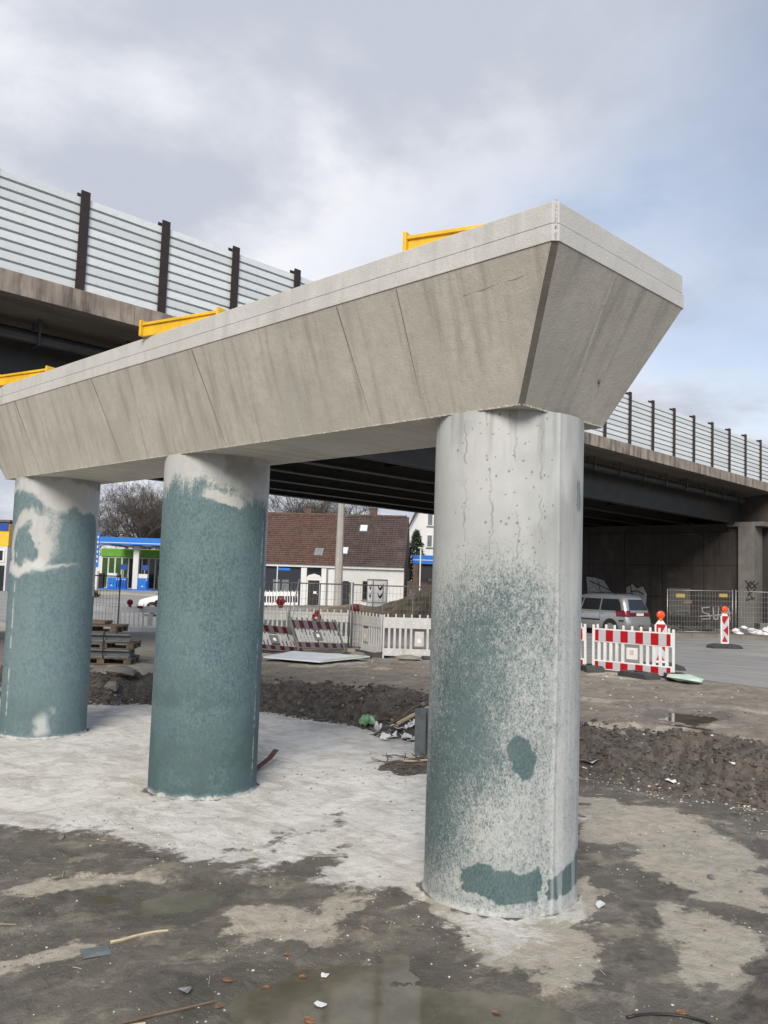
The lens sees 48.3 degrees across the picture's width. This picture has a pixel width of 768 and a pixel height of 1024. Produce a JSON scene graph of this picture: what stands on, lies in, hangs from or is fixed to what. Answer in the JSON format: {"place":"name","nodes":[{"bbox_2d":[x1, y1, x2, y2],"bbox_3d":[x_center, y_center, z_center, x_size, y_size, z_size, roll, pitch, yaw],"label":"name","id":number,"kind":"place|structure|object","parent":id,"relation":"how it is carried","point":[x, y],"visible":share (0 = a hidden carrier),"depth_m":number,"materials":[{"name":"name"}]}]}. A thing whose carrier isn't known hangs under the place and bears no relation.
{"place":"outdoors","nodes":[
{"label":"outdoors","id":0,"kind":"place"},
{"bbox_2d":[98,573,104,588],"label":"air machine","id":1,"kind":"object","parent":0,"point":[100,582],"visible":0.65,"depth_m":92.38,"materials":[{"name":"black plastic"}]},
{"bbox_2d":[0,571,767,1023],"bbox_3d":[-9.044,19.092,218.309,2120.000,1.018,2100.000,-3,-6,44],"label":"ground","id":2,"kind":"structure","parent":0,"point":[358,845],"depth_m":7.07,"materials":[{"name":"concrete"}]},
{"bbox_2d":[80,945,111,958],"bbox_3d":[-1.801,2.746,5.348,0.170,0.006,0.130,4,-5,-28],"label":"flat tile","id":3,"kind":"object","parent":2,"relation":"on","point":[95,951],"visible":1,"depth_m":5.34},
{"bbox_2d":[95,532,99,589],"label":"price pylon","id":4,"kind":"object","parent":2,"relation":"on","point":[98,545],"visible":0.35,"depth_m":81.75,"materials":[{"name":"blue paint"}]},
{"bbox_2d":[94,574,120,628],"bbox_3d":[-9.199,2.859,25.982,2.467,2.012,0.048,1,-5,7],"label":"site fence","id":5,"kind":"object","parent":2,"relation":"on","point":[118,606],"visible":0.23,"depth_m":25.88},
{"bbox_2d":[104,681,118,691],"bbox_3d":[-5.021,3.228,15.803,0.328,0.234,0.248,-3,-6,44],"label":"stone","id":6,"kind":"object","parent":2,"relation":"on","point":[112,686],"visible":0.97,"depth_m":15.70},
{"bbox_2d":[90,655,139,664],"bbox_3d":[-5.753,3.039,17.702,1.220,0.144,0.820,2,-4,-3],"label":"pallet","id":7,"kind":"object","parent":2,"relation":"on","point":[110,661],"visible":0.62,"depth_m":17.34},
{"bbox_2d":[90,649,130,657],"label":"steel beam","id":8,"kind":"structure","parent":7,"relation":"on","point":[116,653],"depth_m":17.39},
{"bbox_2d":[91,639,141,649],"bbox_3d":[-5.722,2.732,17.747,1.220,0.144,0.820,2,-5,-5],"label":"pallet","id":9,"kind":"object","parent":8,"relation":"on","point":[133,644],"visible":0.58,"depth_m":17.42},
{"bbox_2d":[91,633,131,641],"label":"steel beam","id":10,"kind":"structure","parent":9,"relation":"on","point":[109,637],"depth_m":17.42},
{"bbox_2d":[92,623,128,632],"bbox_3d":[-6.093,2.426,18.000,1.220,0.144,0.820,2,-4,1],"label":"pallet","id":11,"kind":"object","parent":10,"relation":"on","point":[115,628],"visible":0.54,"depth_m":17.94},
{"bbox_2d":[98,482,137,555],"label":"bare tree","id":12,"kind":"object","parent":2,"relation":"on","point":[105,533],"visible":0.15,"depth_m":107.92,"materials":[{"name":"brown plant"}]},
{"bbox_2d":[105,665,137,675],"bbox_3d":[-5.057,3.038,16.402,0.740,0.193,0.422,0,-5,25],"label":"stone slab","id":13,"kind":"object","parent":2,"relation":"on","point":[124,670],"depth_m":16.23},
{"bbox_2d":[99,588,156,590],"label":"pump island","id":14,"kind":"structure","parent":2,"relation":"on","point":[132,589],"depth_m":89.77,"materials":[{"name":"blue paint"}]},
{"bbox_2d":[107,564,127,588],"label":"fuel pump","id":15,"kind":"object","parent":14,"relation":"on","point":[115,582],"visible":0.87,"depth_m":90.25,"materials":[{"name":"blue paint"}]},
{"bbox_2d":[138,565,148,588],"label":"fuel pump","id":16,"kind":"object","parent":14,"relation":"on","point":[143,581],"visible":0.98,"depth_m":90.26,"materials":[{"name":"blue paint"}]},
{"bbox_2d":[100,548,159,588],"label":"filling station shop","id":17,"kind":"structure","parent":2,"relation":"on","point":[113,560],"depth_m":98.70,"materials":[{"name":"green paint"}]},
{"bbox_2d":[101,557,108,587],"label":"window","id":18,"kind":"structure","parent":17,"relation":"in","point":[105,560],"depth_m":98.64,"materials":[{"name":"green glass"}]},
{"bbox_2d":[108,557,115,572],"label":"window","id":19,"kind":"structure","parent":17,"relation":"in","point":[111,565],"depth_m":98.67,"materials":[{"name":"green glass"}]},
{"bbox_2d":[115,557,121,577],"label":"window","id":20,"kind":"structure","parent":17,"relation":"in","point":[118,560],"depth_m":98.69,"materials":[{"name":"green glass"}]},
{"bbox_2d":[121,557,128,577],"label":"window","id":21,"kind":"structure","parent":17,"relation":"in","point":[125,560],"depth_m":98.72,"materials":[{"name":"green glass"}]},
{"bbox_2d":[127,557,132,587],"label":"window","id":22,"kind":"structure","parent":17,"relation":"in","point":[130,568],"depth_m":98.67,"materials":[{"name":"black glass"}]},
{"bbox_2d":[142,558,148,573],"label":"window","id":23,"kind":"structure","parent":17,"relation":"in","point":[145,561],"depth_m":98.79,"materials":[{"name":"black glass"}]},
{"bbox_2d":[148,558,155,588],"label":"window","id":24,"kind":"structure","parent":17,"relation":"in","point":[152,561],"depth_m":98.72,"materials":[{"name":"black glass"}]},
{"bbox_2d":[154,558,159,588],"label":"window","id":25,"kind":"structure","parent":17,"relation":"in","point":[157,559],"depth_m":98.74,"materials":[{"name":"black glass"}]},
{"bbox_2d":[100,536,160,588],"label":"filling station canopy","id":26,"kind":"object","parent":2,"relation":"on","point":[136,544],"visible":0.37,"depth_m":90.02,"materials":[{"name":"blue paint"}]},
{"bbox_2d":[98,481,162,548],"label":"bare tree","id":27,"kind":"object","parent":2,"relation":"on","point":[113,507],"visible":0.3,"depth_m":109.15,"materials":[{"name":"brown plant"}]},
{"bbox_2d":[100,481,163,549],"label":"bare tree","id":28,"kind":"object","parent":2,"relation":"on","point":[130,501],"visible":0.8,"depth_m":102.60,"materials":[{"name":"brown plant"}]},
{"bbox_2d":[110,929,167,943],"bbox_3d":[-1.602,2.780,5.621,0.379,0.032,0.023,5,-5,-31],"label":"stick","id":29,"kind":"object","parent":2,"relation":"on","point":[132,936],"visible":1,"depth_m":5.60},
{"bbox_2d":[95,891,220,916],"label":"puddle","id":30,"kind":"object","parent":2,"relation":"on","point":[170,902],"visible":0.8,"depth_m":6.26,"materials":[{"name":"liquid"}]},
{"bbox_2d":[115,1000,215,1023],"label":"stick","id":31,"kind":"object","parent":2,"relation":"on","point":[161,1013],"visible":1,"depth_m":4.64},
{"bbox_2d":[257,749,278,769],"bbox_3d":[-1.527,3.106,10.658,0.079,0.152,0.871,0,-5,17],"label":"red strip","id":32,"kind":"object","parent":2,"relation":"on","point":[272,754],"visible":0.64,"depth_m":10.84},
{"bbox_2d":[263,607,287,640],"bbox_3d":[-3.844,3.385,25.804,1.894,1.045,0.046,1,-5,6],"label":"site barrier","id":33,"kind":"object","parent":2,"relation":"on","point":[269,614],"visible":0.22,"depth_m":25.74,"materials":[{"name":"white plastic"}]},
{"bbox_2d":[264,590,297,605],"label":"site barrier","id":34,"kind":"object","parent":2,"relation":"on","point":[276,594],"visible":0.69,"depth_m":55.71,"materials":[{"name":"white plastic"}]},
{"bbox_2d":[262,622,303,651],"bbox_3d":[-2.903,3.317,22.566,1.528,0.048,1.065,12,33,-34],"label":"site barrier","id":35,"kind":"object","parent":2,"relation":"on","point":[285,631],"visible":0.59,"depth_m":22.62,"materials":[{"name":"plastic"}]},
{"bbox_2d":[268,495,337,513],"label":"bare tree","id":36,"kind":"object","parent":2,"relation":"on","point":[273,508],"visible":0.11,"depth_m":86.17,"materials":[{"name":"brown plant"}]},
{"bbox_2d":[264,506,346,605],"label":"terraced house","id":37,"kind":"structure","parent":2,"relation":"on","point":[302,546],"depth_m":65.03,"materials":[{"name":"tile"}]},
{"bbox_2d":[272,578,289,591],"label":"window","id":38,"kind":"structure","parent":37,"relation":"in","point":[281,587],"depth_m":64.35,"materials":[{"name":"grey glass"}]},
{"bbox_2d":[307,580,318,604],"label":"door","id":39,"kind":"structure","parent":37,"relation":"in","point":[314,591],"depth_m":64.08,"materials":[{"name":"black plastic"}]},
{"bbox_2d":[314,548,323,555],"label":"roof window","id":40,"kind":"structure","parent":37,"relation":"in","point":[318,551],"depth_m":65.01,"materials":[{"name":"glass"}]},
{"bbox_2d":[264,582,350,647],"bbox_3d":[-2.207,2.891,23.891,2.530,1.932,0.048,2,-4,2],"label":"site fence","id":41,"kind":"object","parent":2,"relation":"on","point":[320,591],"visible":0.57,"depth_m":23.91,"materials":[{"name":"metal"}]},
{"bbox_2d":[263,651,369,662],"bbox_3d":[-1.498,3.388,20.060,2.031,0.065,2.052,1,-5,13],"label":"sign board","id":42,"kind":"object","parent":2,"relation":"on","point":[309,656],"visible":1,"depth_m":19.84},
{"bbox_2d":[288,617,345,651],"bbox_3d":[-1.778,3.268,22.840,1.568,1.024,0.048,9,-44,-39],"label":"site barrier","id":43,"kind":"object","parent":2,"relation":"on","point":[310,626],"visible":0.99,"depth_m":22.80,"materials":[{"name":"plastic"}]},
{"bbox_2d":[268,495,368,514],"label":"bare tree","id":44,"kind":"object","parent":2,"relation":"on","point":[323,507],"visible":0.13,"depth_m":80.64,"materials":[{"name":"brown plant"}]},
{"bbox_2d":[285,500,380,515],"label":"bare tree","id":45,"kind":"object","parent":2,"relation":"on","point":[365,509],"visible":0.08,"depth_m":92.34,"materials":[{"name":"brown plant"}]},
{"bbox_2d":[333,503,344,605],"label":"utility pole","id":46,"kind":"object","parent":2,"relation":"on","point":[338,578],"visible":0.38,"depth_m":57.75,"materials":[{"name":"concrete"}]},
{"bbox_2d":[0,199,683,917],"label":"bridge pier","id":47,"kind":"structure","parent":2,"relation":"on","point":[498,363],"depth_m":6.92,"materials":[{"name":"concrete"}]},
{"bbox_2d":[0,366,54,386],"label":"formwork box","id":48,"kind":"object","parent":47,"relation":"on","point":[5,379],"visible":0.2,"depth_m":12.06,"materials":[{"name":"metal"}]},
{"bbox_2d":[139,306,226,337],"bbox_3d":[-2.023,-2.004,9.476,1.140,0.180,0.750,-1,-5,31],"label":"formwork box","id":49,"kind":"object","parent":47,"relation":"on","point":[148,329],"visible":0.35,"depth_m":9.26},
{"bbox_2d":[402,223,485,251],"bbox_3d":[0.741,-2.112,6.936,0.960,0.180,0.750,0,-5,26],"label":"formwork box","id":50,"kind":"object","parent":47,"relation":"on","point":[412,241],"visible":0.2,"depth_m":6.75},
{"bbox_2d":[359,714,374,725],"bbox_3d":[-0.278,3.380,13.917,0.251,0.209,0.227,3,-5,-18],"label":"green bag","id":51,"kind":"object","parent":2,"relation":"on","point":[365,720],"visible":1,"depth_m":13.85,"materials":[{"name":"plastic"}]},
{"bbox_2d":[342,508,410,605],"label":"terraced house","id":52,"kind":"structure","parent":2,"relation":"on","point":[375,546],"depth_m":65.02,"materials":[{"name":"tile"}]},
{"bbox_2d":[342,581,349,604],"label":"door","id":53,"kind":"structure","parent":52,"relation":"in","point":[345,596],"depth_m":63.91,"materials":[{"name":"black plastic"}]},
{"bbox_2d":[362,581,366,600],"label":"window","id":54,"kind":"structure","parent":52,"relation":"in","point":[364,591],"depth_m":63.77,"materials":[{"name":"black glass"}]},
{"bbox_2d":[372,652,394,657],"bbox_3d":[-0.025,3.776,22.674,0.380,0.135,0.796,0,-5,23],"label":"barrier foot","id":55,"kind":"object","parent":2,"relation":"on","point":[377,655],"visible":0.4,"depth_m":22.36},
{"bbox_2d":[0,665,767,809],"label":"soil clods","id":56,"kind":"object","parent":2,"relation":"on","point":[733,790],"visible":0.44,"depth_m":11.22,"materials":[{"name":"soil"}]},
{"bbox_2d":[0,749,767,1022],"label":"white specks","id":57,"kind":"object","parent":2,"relation":"on","point":[372,885],"visible":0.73,"depth_m":6.97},
{"bbox_2d":[0,751,767,1021],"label":"dark pebbles","id":58,"kind":"object","parent":2,"relation":"on","point":[379,950],"visible":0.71,"depth_m":6.48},
{"bbox_2d":[12,702,767,990],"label":"straw litter","id":59,"kind":"object","parent":2,"relation":"on","point":[384,834],"visible":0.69,"depth_m":8.09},
{"bbox_2d":[369,719,414,742],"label":"plaster flakes","id":60,"kind":"object","parent":2,"relation":"on","point":[385,736],"visible":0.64,"depth_m":12.82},
{"bbox_2d":[366,753,426,773],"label":"litter sticks","id":61,"kind":"object","parent":2,"relation":"on","point":[402,765],"visible":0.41,"depth_m":11.14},
{"bbox_2d":[92,673,714,786],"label":"bank stones","id":62,"kind":"object","parent":2,"relation":"on","point":[623,732],"visible":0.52,"depth_m":14.45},
{"bbox_2d":[389,702,428,724],"bbox_3d":[0.515,3.200,13.577,0.876,0.406,0.049,1,-5,10],"label":"stick","id":63,"kind":"object","parent":2,"relation":"on","point":[404,714],"visible":0.67,"depth_m":13.59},
{"bbox_2d":[395,655,422,660],"bbox_3d":[0.646,3.723,21.786,0.723,0.183,0.422,2,-5,4],"label":"stone slab","id":64,"kind":"object","parent":2,"relation":"on","point":[408,657],"depth_m":21.64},
{"bbox_2d":[227,954,594,1023],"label":"puddle","id":65,"kind":"object","parent":2,"relation":"on","point":[350,994],"visible":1,"depth_m":4.89,"materials":[{"name":"liquid"}]},
{"bbox_2d":[396,706,428,724],"bbox_3d":[0.770,3.098,13.416,1.148,0.511,0.061,2,-4,-1],"label":"stick","id":66,"kind":"object","parent":2,"relation":"on","point":[401,721],"visible":0.33,"depth_m":13.38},
{"bbox_2d":[410,529,425,581],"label":"conifer","id":67,"kind":"object","parent":2,"relation":"on","point":[416,542],"visible":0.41,"depth_m":72.74,"materials":[{"name":"green plant"}]},
{"bbox_2d":[407,564,431,594],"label":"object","id":68,"kind":"structure","parent":2,"relation":"on","point":[415,577],"depth_m":63.59,"materials":[{"name":"brown brick"}]},
{"bbox_2d":[409,513,433,580],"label":"gabled house","id":69,"kind":"structure","parent":2,"relation":"on","point":[423,523],"depth_m":82.11,"materials":[{"name":"paint"}]},
{"bbox_2d":[426,535,432,547],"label":"window","id":70,"kind":"structure","parent":69,"relation":"in","point":[429,537],"depth_m":81.96,"materials":[{"name":"white glass"}]},
{"bbox_2d":[426,514,433,526],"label":"window","id":71,"kind":"structure","parent":69,"relation":"in","point":[429,517],"depth_m":82.12,"materials":[{"name":"white glass"}]},
{"bbox_2d":[414,708,428,756],"bbox_3d":[0.530,3.036,11.829,0.160,0.640,0.174,-3,-11,24],"label":"steel post","id":72,"kind":"object","parent":2,"relation":"on","point":[421,730],"visible":0.77,"depth_m":11.76,"materials":[{"name":"metal"}]},
{"bbox_2d":[412,555,432,584],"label":"blue canopy","id":73,"kind":"object","parent":2,"relation":"on","point":[426,566],"visible":0.17,"depth_m":69.59,"materials":[{"name":"paint"}]},
{"bbox_2d":[90,694,767,813],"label":"bank gravel","id":74,"kind":"structure","parent":2,"relation":"on","point":[579,777],"depth_m":10.49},
{"bbox_2d":[97,673,763,806],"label":"bank specks","id":75,"kind":"object","parent":2,"relation":"on","point":[413,710],"visible":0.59,"depth_m":11.69,"materials":[{"name":"stone"}]},
{"bbox_2d":[263,658,766,737],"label":"gravel","id":76,"kind":"structure","parent":2,"relation":"on","point":[358,675],"depth_m":15.20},
{"bbox_2d":[264,605,767,640],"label":"kerb","id":77,"kind":"structure","parent":2,"relation":"on","point":[711,635],"depth_m":35.38,"materials":[{"name":"concrete"}]},
{"bbox_2d":[581,623,586,663],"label":"site barrier","id":78,"kind":"object","parent":2,"relation":"on","point":[584,639],"visible":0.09,"depth_m":18.00,"materials":[{"name":"white plastic"}]},
{"bbox_2d":[581,663,604,672],"bbox_3d":[4.289,3.243,17.892,0.380,0.135,0.796,2,-5,-5],"label":"barrier foot","id":79,"kind":"object","parent":2,"relation":"on","point":[590,667],"visible":0.76,"depth_m":17.53},
{"bbox_2d":[592,624,674,675],"bbox_3d":[5.002,2.804,17.276,1.794,0.995,0.048,-3,-6,44],"label":"site barrier","id":80,"kind":"object","parent":2,"relation":"on","point":[641,638],"visible":0.91,"depth_m":17.25,"materials":[{"name":"white plastic"}]},
{"bbox_2d":[617,670,660,679],"bbox_3d":[4.957,3.163,16.677,0.380,0.135,0.796,4,-5,-25],"label":"barrier foot","id":81,"kind":"object","parent":2,"relation":"on","point":[638,674],"visible":1,"depth_m":16.46},
{"bbox_2d":[617,712,718,731],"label":"puddle","id":82,"kind":"object","parent":2,"relation":"on","point":[693,719],"visible":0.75,"depth_m":12.40,"materials":[{"name":"liquid"}]},
{"bbox_2d":[626,1012,710,1023],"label":"hose","id":83,"kind":"object","parent":2,"relation":"on","point":[665,1014],"visible":1,"depth_m":4.80,"materials":[{"name":"black plastic"}]},
{"bbox_2d":[661,672,683,681],"bbox_3d":[5.636,3.180,16.610,0.380,0.135,0.796,1,-5,10],"label":"barrier foot","id":84,"kind":"object","parent":2,"relation":"on","point":[666,677],"visible":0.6,"depth_m":16.53},
{"bbox_2d":[582,495,767,630],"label":"bridge abutment","id":85,"kind":"object","parent":2,"relation":"on","point":[650,564],"visible":0.59,"depth_m":46.10,"materials":[{"name":"concrete"}]},
{"bbox_2d":[0,267,767,526],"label":"road bridge","id":86,"kind":"structure","parent":85,"relation":"on","point":[43,323],"depth_m":32.83,"materials":[{"name":"concrete"}]},
{"bbox_2d":[0,168,767,482],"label":"noise barrier","id":87,"kind":"object","parent":86,"relation":"on","point":[81,241],"visible":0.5,"depth_m":18.86,"materials":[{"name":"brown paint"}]},
{"bbox_2d":[667,674,703,681],"bbox_3d":[5.618,3.113,16.074,0.466,0.121,0.795,5,-5,-34],"label":"plastic sheet","id":88,"kind":"object","parent":2,"relation":"on","point":[684,677],"visible":1,"depth_m":15.93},
{"bbox_2d":[0,591,767,687],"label":"road","id":89,"kind":"structure","parent":0,"point":[745,665],"depth_m":24.63,"materials":[{"name":"asphalt"}]},
{"bbox_2d":[0,520,12,590],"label":"store building","id":90,"kind":"structure","parent":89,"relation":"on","point":[5,536],"depth_m":74.93,"materials":[{"name":"yellow paint"}]},
{"bbox_2d":[93,603,119,628],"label":"site barrier","id":91,"kind":"object","parent":89,"relation":"on","point":[107,608],"visible":0.3,"depth_m":38.07,"materials":[{"name":"white plastic"}]},
{"bbox_2d":[119,604,156,631],"bbox_3d":[-10.330,4.715,37.821,2.744,1.265,0.048,0,-5,4],"label":"site barrier","id":92,"kind":"object","parent":89,"relation":"on","point":[143,610],"visible":0.56,"depth_m":37.84,"materials":[{"name":"white plastic"}]},
{"bbox_2d":[138,594,157,613],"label":"parked car","id":93,"kind":"object","parent":89,"relation":"on","point":[147,601],"visible":0.06,"depth_m":45.67,"materials":[{"name":"white paint"}]},
{"bbox_2d":[289,609,350,642],"bbox_3d":[-1.899,3.417,25.504,1.894,1.045,0.046,1,-5,6],"label":"site barrier","id":94,"kind":"object","parent":89,"relation":"on","point":[339,617],"visible":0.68,"depth_m":25.48,"materials":[{"name":"white plastic"}]},
{"bbox_2d":[350,611,382,652],"bbox_3d":[-0.505,3.326,23.587,0.046,1.115,1.894,4,-5,-27],"label":"site barrier","id":95,"kind":"object","parent":89,"relation":"on","point":[372,621],"visible":0.85,"depth_m":23.43,"materials":[{"name":"white plastic"}]},
{"bbox_2d":[350,583,431,649],"bbox_3d":[0.382,2.968,23.842,2.588,1.922,0.048,2,-4,0],"label":"site fence","id":96,"kind":"object","parent":89,"relation":"on","point":[355,623],"visible":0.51,"depth_m":23.87,"materials":[{"name":"metal"}]},
{"bbox_2d":[382,614,430,657],"bbox_3d":[0.915,3.237,22.166,1.894,1.145,0.046,1,-5,3],"label":"site barrier","id":97,"kind":"object","parent":89,"relation":"on","point":[395,622],"visible":0.62,"depth_m":22.17,"materials":[{"name":"white plastic"}]},
{"bbox_2d":[581,591,650,630],"bbox_3d":[9.325,4.413,37.742,2.200,1.783,4.671,6,-6,-39],"label":"parked van","id":98,"kind":"object","parent":89,"relation":"on","point":[619,611],"visible":0.68,"depth_m":36.25,"materials":[{"name":"silver metal"}]},
{"bbox_2d":[639,620,685,670],"bbox_3d":[5.982,2.869,18.546,0.991,1.050,0.400,2,-4,0],"label":"traffic beacon","id":99,"kind":"object","parent":89,"relation":"on","point":[661,625],"visible":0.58,"depth_m":18.50,"materials":[{"name":"white plastic"}]},
{"bbox_2d":[706,613,742,648],"bbox_3d":[10.265,3.575,25.827,0.991,1.050,0.400,3,-5,-9],"label":"traffic beacon","id":100,"kind":"object","parent":89,"relation":"on","point":[724,643],"visible":1,"depth_m":25.78,"materials":[{"name":"white plastic"}]},
{"bbox_2d":[0,0,767,570],"label":"sky","id":101,"kind":"structure","parent":0,"point":[308,136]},
{"bbox_2d":[586,624,767,636],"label":"pavement","id":102,"kind":"structure","parent":0,"point":[744,634],"depth_m":36.97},
{"bbox_2d":[308,604,374,613],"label":"sand heap","id":103,"kind":"object","parent":102,"relation":"on","point":[345,609],"visible":0.25,"depth_m":47.70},
{"bbox_2d":[366,579,387,606],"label":"poster column","id":104,"kind":"structure","parent":102,"relation":"on","point":[372,594],"depth_m":51.72,"materials":[{"name":"metal"}]},
{"bbox_2d":[361,588,431,617],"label":"sand heap","id":105,"kind":"object","parent":102,"relation":"on","point":[419,607],"visible":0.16,"depth_m":44.21,"materials":[{"name":"sand"}]},
{"bbox_2d":[665,609,697,627],"bbox_3d":[13.464,4.924,39.169,1.744,1.046,0.563,2,-5,5],"label":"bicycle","id":106,"kind":"object","parent":102,"relation":"on","point":[680,619],"visible":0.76,"depth_m":39.15,"materials":[{"name":"black metal"}]},
{"bbox_2d":[644,623,719,631],"bbox_3d":[13.092,5.285,38.911,4.813,0.454,2.131,2,-4,3],"label":"rubble heap","id":107,"kind":"object","parent":102,"relation":"on","point":[707,628],"visible":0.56,"depth_m":38.65,"materials":[{"name":"soil"}]},
{"bbox_2d":[732,626,767,634],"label":"rubble heap","id":108,"kind":"object","parent":102,"relation":"on","point":[752,631],"visible":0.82,"depth_m":37.06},
{"bbox_2d":[735,590,767,632],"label":"site fence","id":109,"kind":"object","parent":102,"relation":"on","point":[744,606],"visible":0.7,"depth_m":37.76,"materials":[{"name":"metal"}]},
{"bbox_2d":[754,623,767,630],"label":"concrete block","id":110,"kind":"object","parent":102,"relation":"on","point":[759,626],"depth_m":38.63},
{"bbox_3d":[12.503,5.337,37.816,0.220,0.150,0.715,1,-5,10],"label":"fence foot","id":111,"kind":"object","parent":102,"relation":"on","visible":0},
{"bbox_2d":[667,589,732,632],"bbox_3d":[13.949,4.418,37.830,2.880,2.058,0.048,2,-4,3],"label":"site fence","id":112,"kind":"object","parent":111,"relation":"on","point":[681,600],"visible":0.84,"depth_m":37.82,"materials":[{"name":"metal"}]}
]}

